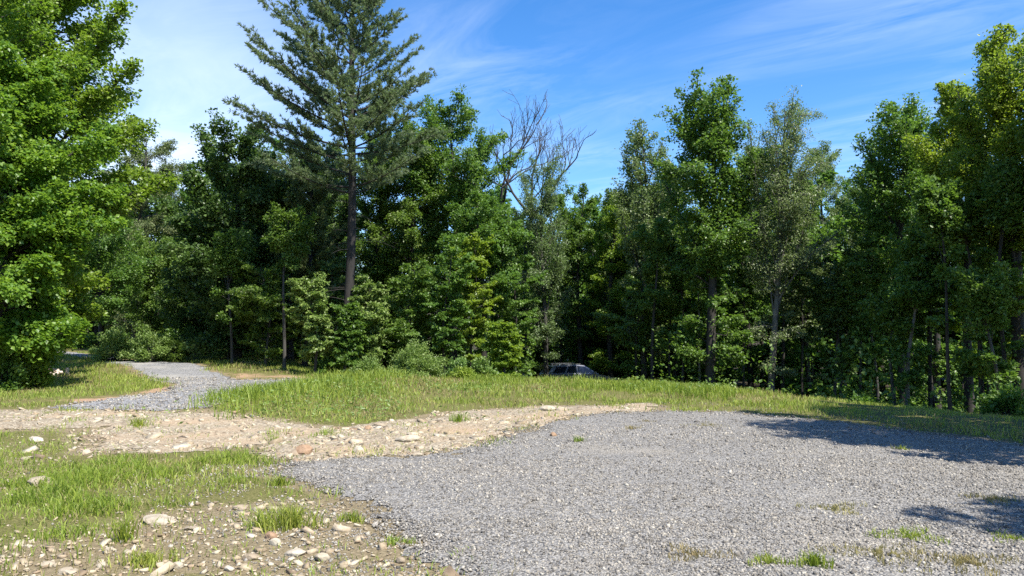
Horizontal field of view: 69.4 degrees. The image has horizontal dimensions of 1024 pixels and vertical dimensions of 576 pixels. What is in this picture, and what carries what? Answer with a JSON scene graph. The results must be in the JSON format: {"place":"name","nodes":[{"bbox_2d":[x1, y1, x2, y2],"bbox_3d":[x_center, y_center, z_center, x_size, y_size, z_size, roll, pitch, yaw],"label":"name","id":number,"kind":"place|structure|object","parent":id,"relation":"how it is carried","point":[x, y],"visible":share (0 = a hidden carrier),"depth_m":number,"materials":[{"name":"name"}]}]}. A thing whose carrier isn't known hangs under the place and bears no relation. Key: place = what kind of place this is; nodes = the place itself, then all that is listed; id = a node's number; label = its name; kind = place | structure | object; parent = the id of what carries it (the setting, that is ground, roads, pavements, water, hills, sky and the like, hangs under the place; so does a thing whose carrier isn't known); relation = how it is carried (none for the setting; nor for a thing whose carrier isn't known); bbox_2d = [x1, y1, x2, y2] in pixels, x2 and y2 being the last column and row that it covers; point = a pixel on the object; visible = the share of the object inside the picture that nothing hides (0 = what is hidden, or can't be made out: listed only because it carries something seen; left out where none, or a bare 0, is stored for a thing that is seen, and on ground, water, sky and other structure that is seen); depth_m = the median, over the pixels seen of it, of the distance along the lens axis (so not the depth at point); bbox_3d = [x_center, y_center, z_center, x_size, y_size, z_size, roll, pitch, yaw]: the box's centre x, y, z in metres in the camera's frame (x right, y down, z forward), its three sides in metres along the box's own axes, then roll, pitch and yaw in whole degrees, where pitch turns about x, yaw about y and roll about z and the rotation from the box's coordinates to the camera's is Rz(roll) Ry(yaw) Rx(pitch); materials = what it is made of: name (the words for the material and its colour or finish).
{"place":"outdoors","nodes":[
{"label":"outdoors","id":0,"kind":"place"},
{"bbox_2d":[48,352,303,410],"bbox_3d":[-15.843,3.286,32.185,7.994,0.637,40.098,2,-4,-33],"label":"gravel road","id":1,"kind":"structure","parent":0,"point":[174,370],"depth_m":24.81,"materials":[{"name":"gravel"}]},
{"bbox_2d":[0,283,1023,575],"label":"ground","id":2,"kind":"structure","parent":0,"point":[248,497],"depth_m":7.61,"materials":[{"name":"soil"}]},
{"bbox_2d":[0,346,28,392],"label":"shrub","id":3,"kind":"object","parent":2,"relation":"on","point":[11,378],"visible":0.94,"depth_m":20.46,"materials":[{"name":"green plant"}]},
{"bbox_2d":[19,353,56,388],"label":"shrub","id":4,"kind":"object","parent":2,"relation":"on","point":[38,375],"visible":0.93,"depth_m":21.22,"materials":[{"name":"green plant"}]},
{"bbox_2d":[0,422,96,496],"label":"thin grass","id":5,"kind":"structure","parent":2,"relation":"on","point":[22,451],"depth_m":9.93,"materials":[{"name":"plant"}]},
{"bbox_2d":[0,0,102,268],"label":"maple tree","id":6,"kind":"object","parent":2,"relation":"on","point":[27,7],"visible":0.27,"depth_m":23.17,"materials":[{"name":"green plant"}]},
{"bbox_2d":[0,36,129,375],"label":"maple tree","id":7,"kind":"object","parent":2,"relation":"on","point":[41,205],"visible":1,"depth_m":21.12,"materials":[{"name":"green plant"}]},
{"bbox_2d":[1,0,182,376],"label":"maple tree","id":8,"kind":"object","parent":2,"relation":"on","point":[92,103],"visible":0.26,"depth_m":26.00,"materials":[{"name":"green plant"}]},
{"bbox_2d":[84,323,133,361],"bbox_3d":[-17.727,2.421,32.829,2.296,1.797,2.130,2,-4,-26],"label":"shrub","id":9,"kind":"object","parent":2,"relation":"on","point":[120,338],"visible":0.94,"depth_m":32.66,"materials":[{"name":"green plant"}]},
{"bbox_2d":[68,215,159,355],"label":"broadleaf tree","id":10,"kind":"object","parent":2,"relation":"on","point":[135,266],"visible":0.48,"depth_m":33.78,"materials":[{"name":"green plant"}]},
{"bbox_2d":[102,511,144,543],"bbox_3d":[-2.984,1.817,5.675,0.356,0.247,0.320,1,-4,-19],"label":"grass tuft","id":11,"kind":"object","parent":2,"relation":"on","point":[124,534],"visible":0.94,"depth_m":5.65,"materials":[{"name":"plant"}]},
{"bbox_2d":[106,226,184,349],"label":"broadleaf tree","id":12,"kind":"object","parent":2,"relation":"on","point":[146,249],"visible":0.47,"depth_m":39.21,"materials":[{"name":"green plant"}]},
{"bbox_2d":[94,132,199,343],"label":"broadleaf tree","id":13,"kind":"object","parent":2,"relation":"on","point":[148,224],"visible":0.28,"depth_m":44.16,"materials":[{"name":"green plant"}]},
{"bbox_2d":[115,545,182,573],"bbox_3d":[-2.536,1.857,5.144,0.426,0.116,0.362,-2,-4,31],"label":"grass tuft","id":14,"kind":"object","parent":2,"relation":"on","point":[149,558],"visible":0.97,"depth_m":5.10,"materials":[{"name":"plant"}]},
{"bbox_2d":[125,324,177,361],"bbox_3d":[-15.787,2.431,32.489,2.187,1.760,1.998,0,-4,0],"label":"shrub","id":15,"kind":"object","parent":2,"relation":"on","point":[148,341],"visible":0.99,"depth_m":32.23,"materials":[{"name":"green plant"}]},
{"bbox_2d":[155,330,191,361],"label":"shrub","id":16,"kind":"object","parent":2,"relation":"on","point":[180,354],"visible":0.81,"depth_m":32.67,"materials":[{"name":"green plant"}]},
{"bbox_2d":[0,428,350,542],"bbox_3d":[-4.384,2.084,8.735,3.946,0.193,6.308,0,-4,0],"label":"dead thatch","id":17,"kind":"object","parent":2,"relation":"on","point":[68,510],"visible":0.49,"depth_m":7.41,"materials":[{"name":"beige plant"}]},
{"bbox_2d":[0,426,353,543],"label":"lush grass","id":18,"kind":"structure","parent":2,"relation":"on","point":[89,473],"depth_m":7.55,"materials":[{"name":"plant"}]},
{"bbox_2d":[150,259,253,354],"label":"broadleaf tree","id":19,"kind":"object","parent":2,"relation":"on","point":[173,312],"visible":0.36,"depth_m":36.33,"materials":[{"name":"green plant"}]},
{"bbox_2d":[147,107,300,359],"bbox_3d":[-13.303,-2.169,34.298,6.758,11.515,6.393,3,-5,-43],"label":"maple tree","id":20,"kind":"object","parent":2,"relation":"on","point":[252,197],"visible":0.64,"depth_m":33.08,"materials":[{"name":"green plant"}]},
{"bbox_2d":[205,227,260,364],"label":"slender tree","id":21,"kind":"object","parent":2,"relation":"on","point":[224,257],"visible":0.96,"depth_m":30.88,"materials":[{"name":"green plant"}]},
{"bbox_2d":[188,281,280,359],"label":"young tree","id":22,"kind":"object","parent":2,"relation":"on","point":[218,324],"visible":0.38,"depth_m":32.79,"materials":[{"name":"green plant"}]},
{"bbox_2d":[225,259,311,366],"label":"young tree","id":23,"kind":"object","parent":2,"relation":"on","point":[253,312],"visible":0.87,"depth_m":30.47,"materials":[{"name":"green plant"}]},
{"bbox_2d":[260,201,319,369],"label":"slender tree","id":24,"kind":"object","parent":2,"relation":"on","point":[283,233],"visible":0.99,"depth_m":29.81,"materials":[{"name":"green plant"}]},
{"bbox_2d":[253,149,341,361],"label":"maple tree","id":25,"kind":"object","parent":2,"relation":"on","point":[290,349],"visible":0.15,"depth_m":35.65,"materials":[{"name":"green plant"}]},
{"bbox_2d":[254,496,341,533],"bbox_3d":[-1.830,1.838,6.050,0.720,0.253,0.571,-2,-4,35],"label":"grass tuft","id":26,"kind":"object","parent":2,"relation":"on","point":[291,519],"visible":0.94,"depth_m":6.01,"materials":[{"name":"plant"}]},
{"bbox_2d":[284,271,335,373],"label":"young tree","id":27,"kind":"object","parent":2,"relation":"on","point":[315,290],"visible":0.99,"depth_m":27.64,"materials":[{"name":"green plant"}]},
{"bbox_2d":[266,153,360,365],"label":"young tree","id":28,"kind":"object","parent":2,"relation":"on","point":[308,199],"visible":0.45,"depth_m":32.82,"materials":[{"name":"green plant"}]},
{"bbox_2d":[0,403,657,460],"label":"stony strip","id":29,"kind":"object","parent":2,"relation":"on","point":[210,420],"visible":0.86,"depth_m":12.37,"materials":[{"name":"gravel"}]},
{"bbox_2d":[291,129,371,355],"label":"broadleaf tree","id":30,"kind":"object","parent":2,"relation":"on","point":[341,209],"visible":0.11,"depth_m":39.59,"materials":[{"name":"green plant"}]},
{"bbox_2d":[305,256,359,356],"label":"young tree","id":31,"kind":"object","parent":2,"relation":"on","point":[332,267],"visible":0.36,"depth_m":31.11,"materials":[{"name":"green plant"}]},
{"bbox_2d":[0,402,669,575],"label":"pebbles","id":32,"kind":"object","parent":2,"relation":"on","point":[163,568],"visible":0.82,"depth_m":9.05,"materials":[{"name":"beige stone"}]},
{"bbox_2d":[221,0,453,366],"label":"pine tree","id":33,"kind":"object","parent":2,"relation":"on","point":[384,99],"visible":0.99,"depth_m":29.05,"materials":[{"name":"green plant"}]},
{"bbox_2d":[328,301,373,372],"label":"young tree","id":34,"kind":"object","parent":2,"relation":"on","point":[343,352],"visible":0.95,"depth_m":27.93,"materials":[{"name":"green plant"}]},
{"bbox_2d":[347,274,393,368],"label":"young tree","id":35,"kind":"object","parent":2,"relation":"on","point":[371,292],"visible":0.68,"depth_m":28.77,"materials":[{"name":"green plant"}]},
{"bbox_2d":[338,130,422,362],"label":"broadleaf tree","id":36,"kind":"object","parent":2,"relation":"on","point":[382,268],"visible":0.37,"depth_m":37.29,"materials":[{"name":"green plant"}]},
{"bbox_2d":[356,113,452,361],"bbox_3d":[-5.371,-1.488,36.828,5.499,13.899,4.280,-2,-4,34],"label":"broadleaf tree","id":37,"kind":"object","parent":2,"relation":"on","point":[407,212],"visible":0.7,"depth_m":36.05,"materials":[{"name":"green plant"}]},
{"bbox_2d":[381,258,443,364],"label":"young tree","id":38,"kind":"object","parent":2,"relation":"on","point":[402,333],"visible":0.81,"depth_m":29.95,"materials":[{"name":"green plant"}]},
{"bbox_2d":[384,335,451,378],"bbox_3d":[-3.130,2.310,24.459,2.237,1.554,1.857,0,-4,0],"label":"shrub","id":39,"kind":"object","parent":2,"relation":"on","point":[414,358],"visible":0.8,"depth_m":24.24,"materials":[{"name":"green plant"}]},
{"bbox_2d":[139,366,735,428],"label":"weeds","id":40,"kind":"object","parent":2,"relation":"on","point":[361,406],"visible":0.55,"depth_m":16.57,"materials":[{"name":"green plant"}]},
{"bbox_2d":[408,244,477,373],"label":"young tree","id":41,"kind":"object","parent":2,"relation":"on","point":[458,279],"visible":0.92,"depth_m":29.61,"materials":[{"name":"green plant"}]},
{"bbox_2d":[177,364,737,420],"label":"tall grass","id":42,"kind":"structure","parent":2,"relation":"on","point":[386,376],"depth_m":18.66,"materials":[{"name":"plant"}]},
{"bbox_2d":[400,83,527,366],"bbox_3d":[-2.825,-2.093,37.026,6.461,15.680,5.952,-2,-4,32],"label":"oak tree","id":43,"kind":"object","parent":2,"relation":"on","point":[469,169],"visible":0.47,"depth_m":36.34,"materials":[{"name":"green plant"}]},
{"bbox_2d":[447,231,507,368],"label":"young tree","id":44,"kind":"object","parent":2,"relation":"on","point":[477,290],"visible":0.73,"depth_m":31.37,"materials":[{"name":"green plant"}]},
{"bbox_2d":[435,191,534,360],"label":"broadleaf tree","id":45,"kind":"object","parent":2,"relation":"on","point":[466,223],"visible":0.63,"depth_m":32.84,"materials":[{"name":"green plant"}]},
{"bbox_2d":[478,319,524,377],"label":"young tree","id":46,"kind":"object","parent":2,"relation":"on","point":[504,344],"visible":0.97,"depth_m":27.62,"materials":[{"name":"green plant"}]},
{"bbox_2d":[446,91,562,312],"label":"dead tree","id":47,"kind":"object","parent":2,"relation":"on","point":[510,180],"visible":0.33,"depth_m":42.98,"materials":[{"name":"wood"}]},
{"bbox_2d":[0,351,1023,575],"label":"dry grass","id":48,"kind":"structure","parent":2,"relation":"on","point":[282,371],"depth_m":16.35,"materials":[{"name":"plant"}]},
{"bbox_2d":[0,402,1023,575],"bbox_3d":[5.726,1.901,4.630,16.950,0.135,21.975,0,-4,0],"label":"gravel lot","id":49,"kind":"structure","parent":2,"relation":"on","point":[618,455],"depth_m":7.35,"materials":[{"name":"gravel"}]},
{"bbox_2d":[664,540,738,561],"bbox_3d":[1.349,1.906,5.345,0.543,0.070,0.459,0,-4,0],"label":"grass tuft","id":50,"kind":"object","parent":49,"relation":"on","point":[694,553],"visible":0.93,"depth_m":5.32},
{"bbox_2d":[792,548,835,568],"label":"grass tuft","id":51,"kind":"object","parent":49,"relation":"on","point":[813,560],"visible":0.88,"depth_m":5.04,"materials":[{"name":"plant"}]},
{"bbox_2d":[808,542,933,574],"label":"grass tuft","id":52,"kind":"object","parent":49,"relation":"on","point":[879,552],"visible":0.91,"depth_m":5.29,"materials":[{"name":"plant"}]},
{"bbox_2d":[865,524,950,545],"bbox_3d":[3.043,1.913,5.748,0.597,0.084,0.542,0,-4,0],"label":"grass tuft","id":53,"kind":"object","parent":49,"relation":"on","point":[907,533],"visible":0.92,"depth_m":5.75,"materials":[{"name":"plant"}]},
{"bbox_2d":[901,548,1021,575],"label":"grass tuft","id":54,"kind":"object","parent":49,"relation":"on","point":[959,560],"visible":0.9,"depth_m":5.10,"materials":[{"name":"plant"}]},
{"bbox_2d":[478,211,549,360],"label":"broadleaf tree","id":55,"kind":"object","parent":2,"relation":"on","point":[519,254],"visible":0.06,"depth_m":45.65,"materials":[{"name":"green plant"}]},
{"bbox_2d":[491,217,547,374],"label":"young tree","id":56,"kind":"object","parent":2,"relation":"on","point":[521,325],"visible":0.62,"depth_m":33.58,"materials":[{"name":"green plant"}]},
{"bbox_2d":[470,114,596,376],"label":"dead tree","id":57,"kind":"object","parent":2,"relation":"on","point":[541,165],"visible":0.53,"depth_m":42.15,"materials":[{"name":"grey plant"}]},
{"bbox_2d":[510,144,577,376],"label":"poplar tree","id":58,"kind":"object","parent":2,"relation":"on","point":[541,252],"visible":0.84,"depth_m":40.02,"materials":[{"name":"green plant"}]},
{"bbox_2d":[76,137,1023,408],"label":"woodland","id":59,"kind":"object","parent":2,"relation":"on","point":[724,309],"depth_m":40.01,"materials":[{"name":"plant"}]},
{"bbox_2d":[535,244,592,364],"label":"young tree","id":60,"kind":"object","parent":2,"relation":"on","point":[564,322],"visible":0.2,"depth_m":46.21,"materials":[{"name":"green plant"}]},
{"bbox_2d":[537,363,616,380],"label":"parked car","id":61,"kind":"object","parent":2,"relation":"on","point":[563,369],"visible":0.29,"depth_m":42.01,"materials":[{"name":"paint"}]},
{"bbox_2d":[547,182,615,371],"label":"broadleaf tree","id":62,"kind":"object","parent":2,"relation":"on","point":[582,308],"visible":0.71,"depth_m":44.75,"materials":[{"name":"green plant"}]},
{"bbox_2d":[142,311,1023,413],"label":"forest undergrowth","id":63,"kind":"object","parent":2,"relation":"on","point":[956,407],"visible":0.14,"depth_m":26.14,"materials":[{"name":"green plant"}]},
{"bbox_2d":[581,233,627,363],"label":"young tree","id":64,"kind":"object","parent":2,"relation":"on","point":[591,318],"visible":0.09,"depth_m":46.85,"materials":[{"name":"green plant"}]},
{"bbox_2d":[580,189,638,376],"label":"broadleaf tree","id":65,"kind":"object","parent":2,"relation":"on","point":[617,292],"visible":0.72,"depth_m":42.67,"materials":[{"name":"green plant"}]},
{"bbox_2d":[599,187,654,377],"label":"broadleaf tree","id":66,"kind":"object","parent":2,"relation":"on","point":[616,275],"visible":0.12,"depth_m":44.01,"materials":[{"name":"green plant"}]},
{"bbox_2d":[590,271,671,379],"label":"young tree","id":67,"kind":"object","parent":2,"relation":"on","point":[641,331],"visible":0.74,"depth_m":34.57,"materials":[{"name":"green plant"}]},
{"bbox_2d":[604,117,685,380],"bbox_3d":[7.017,-1.378,37.180,4.280,14.626,4.563,2,-4,-30],"label":"ash tree","id":68,"kind":"object","parent":2,"relation":"on","point":[634,211],"visible":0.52,"depth_m":37.08,"materials":[{"name":"green plant"}]},
{"bbox_2d":[626,216,675,380],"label":"slender tree","id":69,"kind":"object","parent":2,"relation":"on","point":[655,250],"visible":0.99,"depth_m":32.88,"materials":[{"name":"green plant"}]},
{"bbox_2d":[643,221,690,382],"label":"young tree","id":70,"kind":"object","parent":2,"relation":"on","point":[676,299],"visible":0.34,"depth_m":34.50,"materials":[{"name":"green plant"}]},
{"bbox_2d":[640,162,699,379],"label":"broadleaf tree","id":71,"kind":"object","parent":2,"relation":"on","point":[675,372],"visible":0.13,"depth_m":39.75,"materials":[{"name":"green plant"}]},
{"bbox_2d":[659,244,697,381],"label":"slender tree","id":72,"kind":"object","parent":2,"relation":"on","point":[675,281],"visible":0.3,"depth_m":33.85,"materials":[{"name":"green plant"}]},
{"bbox_2d":[661,233,720,382],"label":"slender tree","id":73,"kind":"object","parent":2,"relation":"on","point":[698,305],"visible":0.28,"depth_m":32.98,"materials":[{"name":"green plant"}]},
{"bbox_2d":[651,67,772,384],"bbox_3d":[8.319,-1.933,30.865,5.133,14.500,4.636,-1,-4,21],"label":"maple tree","id":74,"kind":"object","parent":2,"relation":"on","point":[707,139],"visible":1,"depth_m":30.74,"materials":[{"name":"green plant"}]},
{"bbox_2d":[721,225,771,388],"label":"young tree","id":75,"kind":"object","parent":2,"relation":"on","point":[760,310],"visible":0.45,"depth_m":33.82,"materials":[{"name":"green plant"}]},
{"bbox_2d":[724,144,788,390],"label":"broadleaf tree","id":76,"kind":"object","parent":2,"relation":"on","point":[750,369],"visible":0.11,"depth_m":39.79,"materials":[{"name":"green plant"}]},
{"bbox_2d":[749,185,807,392],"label":"slender tree","id":77,"kind":"object","parent":2,"relation":"on","point":[783,341],"visible":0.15,"depth_m":34.80,"materials":[{"name":"green plant"}]},
{"bbox_2d":[737,223,840,397],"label":"young tree","id":78,"kind":"object","parent":2,"relation":"on","point":[795,308],"visible":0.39,"depth_m":33.76,"materials":[{"name":"green plant"}]},
{"bbox_2d":[728,85,850,392],"bbox_3d":[11.357,-1.448,30.795,4.609,14.021,3.824,0,-4,0],"label":"birch tree","id":79,"kind":"object","parent":2,"relation":"on","point":[778,175],"visible":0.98,"depth_m":30.77,"materials":[{"name":"green plant"}]},
{"bbox_2d":[789,139,860,394],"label":"broadleaf tree","id":80,"kind":"object","parent":2,"relation":"on","point":[833,194],"visible":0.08,"depth_m":39.96,"materials":[{"name":"green plant"}]},
{"bbox_2d":[791,250,865,398],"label":"young tree","id":81,"kind":"object","parent":2,"relation":"on","point":[808,292],"visible":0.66,"depth_m":30.72,"materials":[{"name":"green plant"}]},
{"bbox_2d":[808,282,856,395],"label":"slender tree","id":82,"kind":"object","parent":2,"relation":"on","point":[837,302],"visible":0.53,"depth_m":30.76,"materials":[{"name":"green plant"}]},
{"bbox_2d":[838,257,876,389],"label":"slender tree","id":83,"kind":"object","parent":2,"relation":"on","point":[852,328],"visible":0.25,"depth_m":29.83,"materials":[{"name":"green plant"}]},
{"bbox_2d":[823,164,897,401],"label":"broadleaf tree","id":84,"kind":"object","parent":2,"relation":"on","point":[848,251],"visible":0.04,"depth_m":36.31,"materials":[{"name":"green plant"}]},
{"bbox_2d":[837,234,901,401],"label":"young tree","id":85,"kind":"object","parent":2,"relation":"on","point":[871,276],"visible":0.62,"depth_m":28.79,"materials":[{"name":"green plant"}]},
{"bbox_2d":[833,92,938,405],"bbox_3d":[15.257,-1.024,29.014,4.389,13.072,4.052,3,-4,-37],"label":"broadleaf tree","id":86,"kind":"object","parent":2,"relation":"on","point":[874,176],"visible":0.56,"depth_m":28.65,"materials":[{"name":"green plant"}]},
{"bbox_2d":[858,277,923,405],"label":"slender tree","id":87,"kind":"object","parent":2,"relation":"on","point":[888,315],"visible":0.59,"depth_m":24.84,"materials":[{"name":"green plant"}]},
{"bbox_2d":[886,254,948,405],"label":"slender tree","id":88,"kind":"object","parent":2,"relation":"on","point":[926,288],"visible":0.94,"depth_m":24.20,"materials":[{"name":"green plant"}]},
{"bbox_2d":[896,227,952,408],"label":"slender tree","id":89,"kind":"object","parent":2,"relation":"on","point":[912,251],"visible":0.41,"depth_m":24.90,"materials":[{"name":"green plant"}]},
{"bbox_2d":[889,150,959,408],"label":"broadleaf tree","id":90,"kind":"object","parent":2,"relation":"on","point":[939,346],"visible":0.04,"depth_m":30.71,"materials":[{"name":"green plant"}]},
{"bbox_2d":[886,223,963,407],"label":"young tree","id":91,"kind":"object","parent":2,"relation":"on","point":[919,333],"visible":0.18,"depth_m":25.85,"materials":[{"name":"green plant"}]},
{"bbox_2d":[903,171,981,410],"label":"slender tree","id":92,"kind":"object","parent":2,"relation":"on","point":[938,217],"visible":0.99,"depth_m":21.58,"materials":[{"name":"green plant"}]},
{"bbox_2d":[901,79,993,413],"bbox_3d":[15.504,-1.137,25.230,3.411,12.376,2.628,1,-4,-16],"label":"broadleaf tree","id":93,"kind":"object","parent":2,"relation":"on","point":[940,135],"visible":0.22,"depth_m":25.52,"materials":[{"name":"green plant"}]},
{"bbox_2d":[937,191,996,411],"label":"slender tree","id":94,"kind":"object","parent":2,"relation":"on","point":[965,234],"visible":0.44,"depth_m":22.77,"materials":[{"name":"green plant"}]},
{"bbox_2d":[930,23,1023,395],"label":"maple tree","id":95,"kind":"object","parent":2,"relation":"on","point":[996,94],"visible":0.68,"depth_m":22.56,"materials":[{"name":"green plant"}]},
{"bbox_2d":[940,226,1023,395],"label":"young tree","id":96,"kind":"object","parent":2,"relation":"on","point":[952,289],"visible":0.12,"depth_m":23.54,"materials":[{"name":"green plant"}]},
{"bbox_2d":[950,259,1023,394],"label":"slender tree","id":97,"kind":"object","parent":2,"relation":"on","point":[983,298],"visible":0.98,"depth_m":20.33,"materials":[{"name":"green plant"}]},
{"bbox_2d":[969,153,1023,388],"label":"slender tree","id":98,"kind":"object","parent":2,"relation":"on","point":[1004,182],"visible":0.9,"depth_m":21.85,"materials":[{"name":"green plant"}]},
{"bbox_2d":[975,381,1023,416],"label":"shrub","id":99,"kind":"object","parent":2,"relation":"on","point":[1011,402],"visible":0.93,"depth_m":17.25,"materials":[{"name":"green plant"}]},
{"bbox_2d":[987,213,1023,342],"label":"slender tree","id":100,"kind":"object","parent":2,"relation":"on","point":[1010,258],"visible":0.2,"depth_m":23.03,"materials":[{"name":"green plant"}]},
{"bbox_2d":[1005,35,1023,223],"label":"maple tree","id":101,"kind":"object","parent":2,"relation":"on","point":[1015,64],"visible":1,"depth_m":19.63,"materials":[{"name":"green plant"}]},
{"bbox_2d":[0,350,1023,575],"bbox_3d":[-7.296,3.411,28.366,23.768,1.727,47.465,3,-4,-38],"label":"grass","id":102,"kind":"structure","parent":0,"point":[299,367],"depth_m":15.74,"materials":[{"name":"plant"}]},
{"bbox_2d":[24,0,1023,277],"label":"sky","id":103,"kind":"structure","parent":0,"point":[601,65],"materials":[{"name":"blue"}]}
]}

